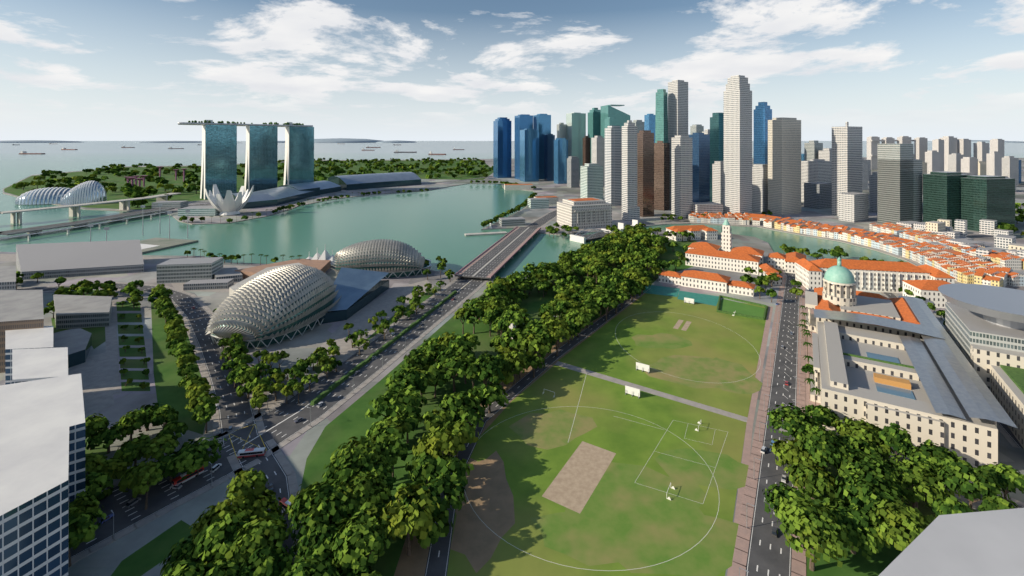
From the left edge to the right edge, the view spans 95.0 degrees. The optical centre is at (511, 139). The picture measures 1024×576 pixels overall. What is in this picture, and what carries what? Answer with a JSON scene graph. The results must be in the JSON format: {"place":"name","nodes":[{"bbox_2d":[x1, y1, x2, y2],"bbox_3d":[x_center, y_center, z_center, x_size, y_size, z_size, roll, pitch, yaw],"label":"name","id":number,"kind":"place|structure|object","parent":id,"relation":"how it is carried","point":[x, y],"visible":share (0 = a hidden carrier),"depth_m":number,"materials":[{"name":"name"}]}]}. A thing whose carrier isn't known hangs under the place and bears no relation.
{"place":"outdoors","nodes":[
{"label":"outdoors","id":0,"kind":"place"},
{"bbox_2d":[68,302,120,417],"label":"paved plaza","id":1,"kind":"structure","parent":0,"point":[100,377],"depth_m":309.78,"materials":[{"name":"concrete"}]},
{"bbox_2d":[72,290,149,500],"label":"formal garden lawn","id":2,"kind":"structure","parent":0,"point":[131,363],"depth_m":340.20,"materials":[{"name":"green plant"}]},
{"bbox_2d":[51,302,205,434],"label":"lawn","id":3,"kind":"structure","parent":0,"point":[169,391],"depth_m":313.79,"materials":[{"name":"green plant"}]},
{"bbox_2d":[320,280,433,360],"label":"plaza","id":4,"kind":"structure","parent":0,"point":[387,302],"depth_m":412.62,"materials":[{"name":"concrete"}]},
{"bbox_2d":[335,240,430,269],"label":"concert hall shell","id":5,"kind":"object","parent":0,"point":[388,267],"visible":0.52,"depth_m":524.82},
{"bbox_2d":[0,254,819,575],"bbox_3d":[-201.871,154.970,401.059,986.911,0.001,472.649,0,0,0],"label":"plaza paving","id":6,"kind":"structure","parent":0,"point":[750,414],"depth_m":325.04,"materials":[{"name":"concrete"}]},
{"bbox_2d":[4,160,976,575],"bbox_3d":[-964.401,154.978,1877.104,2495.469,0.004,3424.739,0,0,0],"label":"park lawn","id":7,"kind":"structure","parent":0,"point":[352,420],"depth_m":266.67,"materials":[{"name":"green plant"}]},
{"bbox_2d":[16,188,70,204],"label":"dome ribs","id":8,"kind":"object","parent":7,"relation":"on","point":[50,197],"depth_m":1134.18,"materials":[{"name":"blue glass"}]},
{"bbox_2d":[15,187,68,204],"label":"flower dome ribs","id":9,"kind":"object","parent":8,"relation":"attached to","point":[22,195],"visible":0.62,"depth_m":1133.02,"materials":[{"name":"white"}]},
{"bbox_2d":[61,181,106,204],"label":"dome","id":10,"kind":"object","parent":7,"relation":"on","point":[68,196],"depth_m":1125.58,"materials":[{"name":"white"}]},
{"bbox_2d":[200,125,236,199],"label":"hotel tower","id":11,"kind":"structure","parent":7,"relation":"on","point":[219,158],"depth_m":1236.46,"materials":[{"name":"teal glass"}]},
{"bbox_2d":[0,141,1023,276],"bbox_3d":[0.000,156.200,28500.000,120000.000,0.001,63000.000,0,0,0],"label":"water","id":12,"kind":"structure","parent":0,"point":[431,225],"depth_m":907.68,"materials":[{"name":"liquid"}]},
{"bbox_2d":[140,238,197,253],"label":"float platform","id":13,"kind":"structure","parent":12,"relation":"on","point":[151,245],"depth_m":695.64,"materials":[{"name":"white paint"}]},
{"bbox_2d":[455,227,540,278],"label":"road bridge","id":14,"kind":"structure","parent":12,"relation":"on","point":[495,251],"depth_m":610.38,"materials":[{"name":"concrete"}]},
{"bbox_2d":[456,227,538,277],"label":"road lane markings","id":15,"kind":"object","parent":14,"relation":"on","point":[486,252],"visible":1,"depth_m":610.10,"materials":[{"name":"paint"}]},
{"bbox_2d":[0,157,1023,575],"bbox_3d":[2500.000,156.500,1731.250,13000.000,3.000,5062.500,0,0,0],"label":"ground","id":16,"kind":"structure","parent":0,"point":[108,559],"depth_m":436.22,"materials":[{"name":"concrete"}]},
{"bbox_2d":[0,266,15,289],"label":"building","id":17,"kind":"structure","parent":16,"relation":"on","point":[7,277],"depth_m":437.89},
{"bbox_2d":[0,290,43,372],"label":"building","id":18,"kind":"structure","parent":16,"relation":"on","point":[21,309],"depth_m":328.71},
{"bbox_2d":[5,326,52,384],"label":"building","id":19,"kind":"structure","parent":16,"relation":"on","point":[30,338],"depth_m":295.42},
{"bbox_2d":[12,347,67,383],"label":"building","id":20,"kind":"structure","parent":16,"relation":"on","point":[35,364],"depth_m":262.18,"materials":[{"name":"concrete"}]},
{"bbox_2d":[0,373,84,575],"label":"high-rise building","id":21,"kind":"structure","parent":16,"relation":"on","point":[42,452],"depth_m":166.19,"materials":[{"name":"concrete"}]},
{"bbox_2d":[53,328,91,367],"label":"glass building","id":22,"kind":"structure","parent":16,"relation":"on","point":[77,342],"depth_m":337.94,"materials":[{"name":"blue glass"}]},
{"bbox_2d":[16,240,143,279],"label":"low-rise building","id":23,"kind":"structure","parent":16,"relation":"on","point":[57,260],"depth_m":553.34,"materials":[{"name":"concrete"}]},
{"bbox_2d":[53,294,111,328],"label":"building","id":24,"kind":"structure","parent":16,"relation":"on","point":[76,311],"depth_m":392.17,"materials":[{"name":"grey concrete"}]},
{"bbox_2d":[0,208,174,239],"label":"bridge","id":25,"kind":"structure","parent":16,"relation":"on","point":[35,230],"depth_m":839.25,"materials":[{"name":"concrete"}]},
{"bbox_2d":[0,193,180,223],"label":"elevated bridge","id":26,"kind":"structure","parent":16,"relation":"on","point":[75,209],"depth_m":952.88,"materials":[{"name":"concrete"}]},
{"bbox_2d":[16,271,268,566],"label":"trees","id":27,"kind":"object","parent":16,"relation":"on","point":[142,477],"visible":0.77,"depth_m":233.02,"materials":[{"name":"green plant"}]},
{"bbox_2d":[157,257,222,283],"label":"building","id":28,"kind":"structure","parent":16,"relation":"on","point":[181,270],"depth_m":510.56,"materials":[{"name":"grey glass"}]},
{"bbox_2d":[178,206,218,216],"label":"glass pavilion","id":29,"kind":"structure","parent":16,"relation":"on","point":[203,211],"depth_m":951.84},
{"bbox_2d":[183,278,233,290],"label":"building","id":30,"kind":"structure","parent":16,"relation":"on","point":[207,284],"depth_m":486.64,"materials":[{"name":"concrete"}]},
{"bbox_2d":[214,266,242,281],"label":"building","id":31,"kind":"structure","parent":16,"relation":"on","point":[227,272],"depth_m":515.42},
{"bbox_2d":[205,184,253,214],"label":"lotus-shaped museum","id":32,"kind":"structure","parent":16,"relation":"on","point":[228,205],"depth_m":958.93,"materials":[{"name":"white"}]},
{"bbox_2d":[244,126,277,191],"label":"hotel tower","id":33,"kind":"structure","parent":16,"relation":"on","point":[261,160],"depth_m":1314.81,"materials":[{"name":"teal glass"}]},
{"bbox_2d":[11,157,536,227],"bbox_3d":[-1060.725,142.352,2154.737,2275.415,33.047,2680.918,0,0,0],"label":"trees","id":34,"kind":"object","parent":16,"relation":"on","point":[129,190],"visible":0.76,"depth_m":1894.60,"materials":[{"name":"green plant"}]},
{"bbox_2d":[233,318,319,347],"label":"truss","id":35,"kind":"object","parent":16,"relation":"on","point":[278,339],"visible":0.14,"depth_m":359.68,"materials":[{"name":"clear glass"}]},
{"bbox_2d":[211,274,335,339],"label":"esplanade theatre glass shell","id":36,"kind":"object","parent":35,"relation":"on","point":[313,313],"visible":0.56,"depth_m":368.13},
{"bbox_2d":[205,264,341,340],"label":"esplanade theatre sunshades","id":37,"kind":"object","parent":35,"relation":"on","point":[278,276],"visible":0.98,"depth_m":369.67,"materials":[{"name":"metal"}]},
{"bbox_2d":[159,444,396,575],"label":"trees","id":38,"kind":"object","parent":16,"relation":"on","point":[244,533],"visible":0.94,"depth_m":164.84,"materials":[{"name":"green plant"}]},
{"bbox_2d":[229,259,330,294],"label":"esplanade mall","id":39,"kind":"structure","parent":16,"relation":"on","point":[251,273],"depth_m":539.23},
{"bbox_2d":[232,181,340,208],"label":"shopping mall","id":40,"kind":"structure","parent":16,"relation":"on","point":[274,196],"depth_m":1162.23,"materials":[{"name":"metal"}]},
{"bbox_2d":[283,126,313,184],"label":"hotel tower","id":41,"kind":"structure","parent":16,"relation":"on","point":[299,156],"depth_m":1393.87,"materials":[{"name":"teal glass"}]},
{"bbox_2d":[184,248,454,403],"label":"garden trees","id":42,"kind":"object","parent":16,"relation":"on","point":[300,366],"visible":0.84,"depth_m":314.73,"materials":[{"name":"plant"}]},
{"bbox_2d":[320,267,388,323],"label":"glass-roofed building","id":43,"kind":"structure","parent":16,"relation":"on","point":[359,289],"depth_m":445.58,"materials":[{"name":"glass"}]},
{"bbox_2d":[328,172,420,189],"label":"convention center building","id":44,"kind":"structure","parent":16,"relation":"on","point":[360,181],"depth_m":1529.95,"materials":[{"name":"metal"}]},
{"bbox_2d":[331,239,430,272],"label":"esplanade concert hall sunshades","id":45,"kind":"object","parent":16,"relation":"on","point":[380,245],"visible":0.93,"depth_m":529.71,"materials":[{"name":"metal"}]},
{"bbox_2d":[87,262,801,575],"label":"street lamps","id":46,"kind":"object","parent":16,"relation":"on","point":[456,296],"visible":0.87,"depth_m":284.88,"materials":[{"name":"grey metal"}]},
{"bbox_2d":[330,228,665,556],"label":"trees","id":47,"kind":"object","parent":16,"relation":"on","point":[453,431],"visible":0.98,"depth_m":287.76,"materials":[{"name":"green plant"}]},
{"bbox_2d":[493,117,510,177],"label":"skyscraper","id":48,"kind":"structure","parent":16,"relation":"on","point":[501,147],"depth_m":1907.20,"materials":[{"name":"glass"}]},
{"bbox_2d":[515,114,532,179],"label":"skyscraper","id":49,"kind":"structure","parent":16,"relation":"on","point":[523,121],"depth_m":1831.31,"materials":[{"name":"glass"}]},
{"bbox_2d":[520,129,538,181],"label":"skyscraper","id":50,"kind":"structure","parent":16,"relation":"on","point":[529,155],"depth_m":1738.30,"materials":[{"name":"glass"}]},
{"bbox_2d":[310,290,766,405],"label":"median hedge","id":51,"kind":"object","parent":16,"relation":"on","point":[321,396],"visible":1,"depth_m":372.83,"materials":[{"name":"green plant"}]},
{"bbox_2d":[533,114,550,179],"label":"skyscraper","id":52,"kind":"structure","parent":16,"relation":"on","point":[542,123],"depth_m":1825.81,"materials":[{"name":"glass"}]},
{"bbox_2d":[544,134,554,180],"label":"skyscraper","id":53,"kind":"structure","parent":16,"relation":"on","point":[549,139],"depth_m":1778.69,"materials":[{"name":"glass"}]},
{"bbox_2d":[554,138,567,183],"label":"tower","id":54,"kind":"structure","parent":16,"relation":"on","point":[560,158],"depth_m":1650.56,"materials":[{"name":"glass"}]},
{"bbox_2d":[567,156,578,187],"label":"building","id":55,"kind":"structure","parent":16,"relation":"on","point":[572,171],"depth_m":1522.20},
{"bbox_2d":[566,112,585,177],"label":"skyscraper","id":56,"kind":"structure","parent":16,"relation":"on","point":[575,128],"depth_m":1880.27,"materials":[{"name":"glass"}]},
{"bbox_2d":[557,198,611,228],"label":"hotel building","id":57,"kind":"structure","parent":16,"relation":"on","point":[581,213],"depth_m":829.16,"materials":[{"name":"stone"}]},
{"bbox_2d":[580,163,602,199],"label":"office tower","id":58,"kind":"structure","parent":16,"relation":"on","point":[591,180],"depth_m":1206.60,"materials":[{"name":"glass"}]},
{"bbox_2d":[588,108,600,137],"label":"skyscraper","id":59,"kind":"structure","parent":16,"relation":"on","point":[594,122],"depth_m":1853.11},
{"bbox_2d":[591,136,604,185],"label":"skyscraper","id":60,"kind":"structure","parent":16,"relation":"on","point":[597,149],"depth_m":1557.60,"materials":[{"name":"concrete"}]},
{"bbox_2d":[605,126,621,205],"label":"striped tower","id":61,"kind":"structure","parent":16,"relation":"on","point":[613,165],"depth_m":1106.74,"materials":[{"name":"concrete"}]},
{"bbox_2d":[601,105,629,137],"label":"skyscraper","id":62,"kind":"structure","parent":16,"relation":"on","point":[610,111],"depth_m":1765.03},
{"bbox_2d":[622,120,639,221],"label":"skyscraper","id":63,"kind":"structure","parent":16,"relation":"on","point":[630,210],"depth_m":895.28,"materials":[{"name":"concrete"}]},
{"bbox_2d":[637,130,653,216],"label":"brown tower","id":64,"kind":"structure","parent":16,"relation":"on","point":[645,171],"depth_m":945.99,"materials":[{"name":"glass"}]},
{"bbox_2d":[655,89,667,142],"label":"skyscraper","id":65,"kind":"structure","parent":16,"relation":"on","point":[661,123],"depth_m":1042.88,"materials":[{"name":"glass"}]},
{"bbox_2d":[654,141,669,210],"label":"skyscraper","id":66,"kind":"structure","parent":16,"relation":"on","point":[661,175],"depth_m":1034.72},
{"bbox_2d":[668,80,687,207],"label":"skyscraper","id":67,"kind":"structure","parent":16,"relation":"on","point":[677,107],"depth_m":1051.34,"materials":[{"name":"concrete"}]},
{"bbox_2d":[643,285,718,305],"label":"tennis court","id":68,"kind":"object","parent":16,"relation":"on","point":[696,297],"visible":0.8,"depth_m":469.86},
{"bbox_2d":[671,135,691,217],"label":"skyscraper","id":69,"kind":"structure","parent":16,"relation":"on","point":[681,175],"depth_m":928.38,"materials":[{"name":"concrete"}]},
{"bbox_2d":[666,225,717,240],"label":"building","id":70,"kind":"structure","parent":16,"relation":"on","point":[699,232],"depth_m":726.29,"materials":[{"name":"orange tile"}]},
{"bbox_2d":[689,133,709,201],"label":"skyscraper","id":71,"kind":"structure","parent":16,"relation":"on","point":[700,167],"depth_m":1166.10,"materials":[{"name":"glass"}]},
{"bbox_2d":[658,270,755,296],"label":"clubhouse building","id":72,"kind":"structure","parent":16,"relation":"on","point":[716,282],"depth_m":485.63,"materials":[{"name":"paint"}]},
{"bbox_2d":[692,202,722,213],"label":"building","id":73,"kind":"structure","parent":16,"relation":"on","point":[707,207],"depth_m":921.82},
{"bbox_2d":[710,113,723,201],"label":"skyscraper","id":74,"kind":"structure","parent":16,"relation":"on","point":[716,136],"depth_m":1074.16,"materials":[{"name":"glass"}]},
{"bbox_2d":[712,161,723,210],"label":"high-rise building","id":75,"kind":"structure","parent":16,"relation":"on","point":[717,181],"depth_m":1016.32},
{"bbox_2d":[685,225,763,274],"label":"victoria theatre","id":76,"kind":"structure","parent":16,"relation":"on","point":[726,256],"depth_m":568.58,"materials":[{"name":"paint"}]},
{"bbox_2d":[724,75,751,213],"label":"skyscraper","id":77,"kind":"structure","parent":16,"relation":"on","point":[737,145],"depth_m":921.48,"materials":[{"name":"concrete"}]},
{"bbox_2d":[752,164,767,211],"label":"high-rise building","id":78,"kind":"structure","parent":16,"relation":"on","point":[759,187],"depth_m":1003.58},
{"bbox_2d":[754,102,771,163],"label":"skyscraper","id":79,"kind":"structure","parent":16,"relation":"on","point":[762,113],"depth_m":1034.42,"materials":[{"name":"glass"}]},
{"bbox_2d":[768,117,800,214],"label":"skyscraper","id":80,"kind":"structure","parent":16,"relation":"on","point":[784,165],"depth_m":974.34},
{"bbox_2d":[545,203,1023,325],"bbox_3d":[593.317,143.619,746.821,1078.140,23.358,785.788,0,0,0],"label":"trees","id":81,"kind":"object","parent":16,"relation":"on","point":[837,251],"visible":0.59,"depth_m":598.38,"materials":[{"name":"green plant"}]},
{"bbox_2d":[768,252,805,273],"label":"building","id":82,"kind":"structure","parent":16,"relation":"on","point":[776,259],"depth_m":561.20,"materials":[{"name":"paint"}]},
{"bbox_2d":[804,140,822,160],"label":"tower","id":83,"kind":"structure","parent":16,"relation":"on","point":[812,148],"depth_m":1249.78,"materials":[{"name":"grey glass"}]},
{"bbox_2d":[801,159,831,201],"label":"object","id":84,"kind":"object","parent":16,"relation":"on","point":[816,170],"visible":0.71,"depth_m":1153.18,"materials":[{"name":"concrete"}]},
{"bbox_2d":[804,182,831,208],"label":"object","id":85,"kind":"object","parent":16,"relation":"on","point":[817,195],"visible":1,"depth_m":1061.43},
{"bbox_2d":[832,122,861,215],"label":"skyscraper","id":86,"kind":"structure","parent":16,"relation":"on","point":[846,158],"depth_m":953.51,"materials":[{"name":"concrete"}]},
{"bbox_2d":[839,192,867,221],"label":"office building","id":87,"kind":"structure","parent":16,"relation":"on","point":[853,206],"depth_m":890.60,"materials":[{"name":"concrete"}]},
{"bbox_2d":[688,211,1023,286],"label":"shophouses","id":88,"kind":"structure","parent":16,"relation":"on","point":[962,267],"depth_m":641.51,"materials":[{"name":"orange tile"}]},
{"bbox_2d":[805,287,922,338],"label":"former supreme court","id":89,"kind":"object","parent":16,"relation":"on","point":[878,305],"visible":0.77,"depth_m":365.41,"materials":[{"name":"stone"}]},
{"bbox_2d":[822,277,856,305],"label":"dome drum","id":90,"kind":"object","parent":89,"relation":"on","point":[839,294],"visible":0.86,"depth_m":372.09,"materials":[{"name":"stone"}]},
{"bbox_2d":[824,257,854,283],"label":"dome","id":91,"kind":"structure","parent":90,"relation":"on","point":[838,273],"depth_m":374.75,"materials":[{"name":"teal metal"}]},
{"bbox_2d":[869,172,876,212],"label":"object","id":92,"kind":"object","parent":16,"relation":"on","point":[873,192],"visible":0.32,"depth_m":1004.08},
{"bbox_2d":[794,258,955,307],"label":"building","id":93,"kind":"structure","parent":16,"relation":"on","point":[926,281],"depth_m":477.87,"materials":[{"name":"paint"}]},
{"bbox_2d":[762,305,1023,571],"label":"trees","id":94,"kind":"object","parent":16,"relation":"on","point":[876,484],"visible":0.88,"depth_m":190.04,"materials":[{"name":"green plant"}]},
{"bbox_2d":[877,144,921,223],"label":"building","id":95,"kind":"structure","parent":16,"relation":"on","point":[899,182],"depth_m":849.56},
{"bbox_2d":[809,321,997,467],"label":"courtyard building","id":96,"kind":"structure","parent":16,"relation":"on","point":[845,385],"depth_m":250.01,"materials":[{"name":"stone"}]},
{"bbox_2d":[843,352,915,399],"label":"gallery roof terrace","id":97,"kind":"structure","parent":96,"relation":"on","point":[891,381],"depth_m":264.45,"materials":[{"name":"blue"}]},
{"bbox_2d":[814,296,1016,427],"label":"roof","id":98,"kind":"structure","parent":96,"relation":"on","point":[975,396],"depth_m":270.72,"materials":[{"name":"metal"}]},
{"bbox_2d":[923,171,968,228],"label":"office building","id":99,"kind":"structure","parent":16,"relation":"on","point":[941,194],"depth_m":821.39,"materials":[{"name":"glass"}]},
{"bbox_2d":[869,222,1023,268],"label":"shophouses","id":100,"kind":"structure","parent":16,"relation":"on","point":[1010,260],"depth_m":676.24,"materials":[{"name":"orange tile"}]},
{"bbox_2d":[945,302,1023,390],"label":"building","id":101,"kind":"structure","parent":16,"relation":"on","point":[982,344],"depth_m":284.17,"materials":[{"name":"white concrete"}]},
{"bbox_2d":[938,283,1023,329],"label":"roof","id":102,"kind":"structure","parent":101,"relation":"on","point":[1001,306],"depth_m":299.57,"materials":[{"name":"grey metal"}]},
{"bbox_2d":[960,175,1014,230],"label":"office building","id":103,"kind":"structure","parent":16,"relation":"on","point":[990,197],"depth_m":796.89,"materials":[{"name":"glass"}]},
{"bbox_2d":[986,151,1001,175],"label":"pale tower","id":104,"kind":"structure","parent":16,"relation":"on","point":[993,163],"depth_m":1520.89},
{"bbox_2d":[991,365,1023,447],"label":"building","id":105,"kind":"structure","parent":16,"relation":"on","point":[1007,387],"depth_m":255.02,"materials":[{"name":"concrete"}]},
{"bbox_2d":[1002,156,1018,184],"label":"pale tower","id":106,"kind":"structure","parent":16,"relation":"on","point":[1010,166],"depth_m":1592.35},
{"bbox_2d":[0,138,1023,142],"bbox_3d":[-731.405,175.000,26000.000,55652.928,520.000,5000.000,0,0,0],"label":"island hill","id":107,"kind":"structure","parent":0,"point":[340,140],"depth_m":24561.27,"materials":[{"name":"blue"}]},
{"bbox_2d":[16,176,1023,575],"bbox_3d":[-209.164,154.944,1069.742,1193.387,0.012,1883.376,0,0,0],"label":"city road","id":108,"kind":"structure","parent":0,"point":[764,558],"depth_m":265.62,"materials":[{"name":"asphalt"}]},
{"bbox_2d":[27,182,1020,575],"bbox_3d":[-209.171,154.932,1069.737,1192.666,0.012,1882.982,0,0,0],"label":"road markings","id":109,"kind":"object","parent":108,"relation":"on","point":[467,446],"visible":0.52,"depth_m":254.45,"materials":[{"name":"white paint"}]},
{"bbox_2d":[570,228,615,243],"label":"anderson bridge","id":110,"kind":"structure","parent":108,"relation":"on","point":[584,238],"depth_m":732.42,"materials":[{"name":"white"}]},
{"bbox_2d":[17,209,1023,575],"bbox_3d":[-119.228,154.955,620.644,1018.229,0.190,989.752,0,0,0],"label":"roadside pavement","id":111,"kind":"structure","parent":0,"point":[743,539],"depth_m":247.41,"materials":[{"name":"concrete"}]},
{"bbox_2d":[394,293,767,575],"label":"sports field","id":112,"kind":"structure","parent":0,"point":[539,485],"depth_m":228.16,"materials":[{"name":"green plant"}]},
{"bbox_2d":[465,312,759,570],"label":"field markings","id":113,"kind":"object","parent":112,"relation":"on","point":[639,474],"visible":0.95,"depth_m":225.32,"materials":[{"name":"white"}]},
{"bbox_2d":[720,299,764,317],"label":"bowling lawn","id":114,"kind":"structure","parent":112,"relation":"on","point":[737,307],"depth_m":430.88,"materials":[{"name":"green plant"}]},
{"bbox_2d":[878,508,1023,575],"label":"roof","id":115,"kind":"structure","parent":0,"point":[986,543],"depth_m":4.59,"materials":[{"name":"concrete"}]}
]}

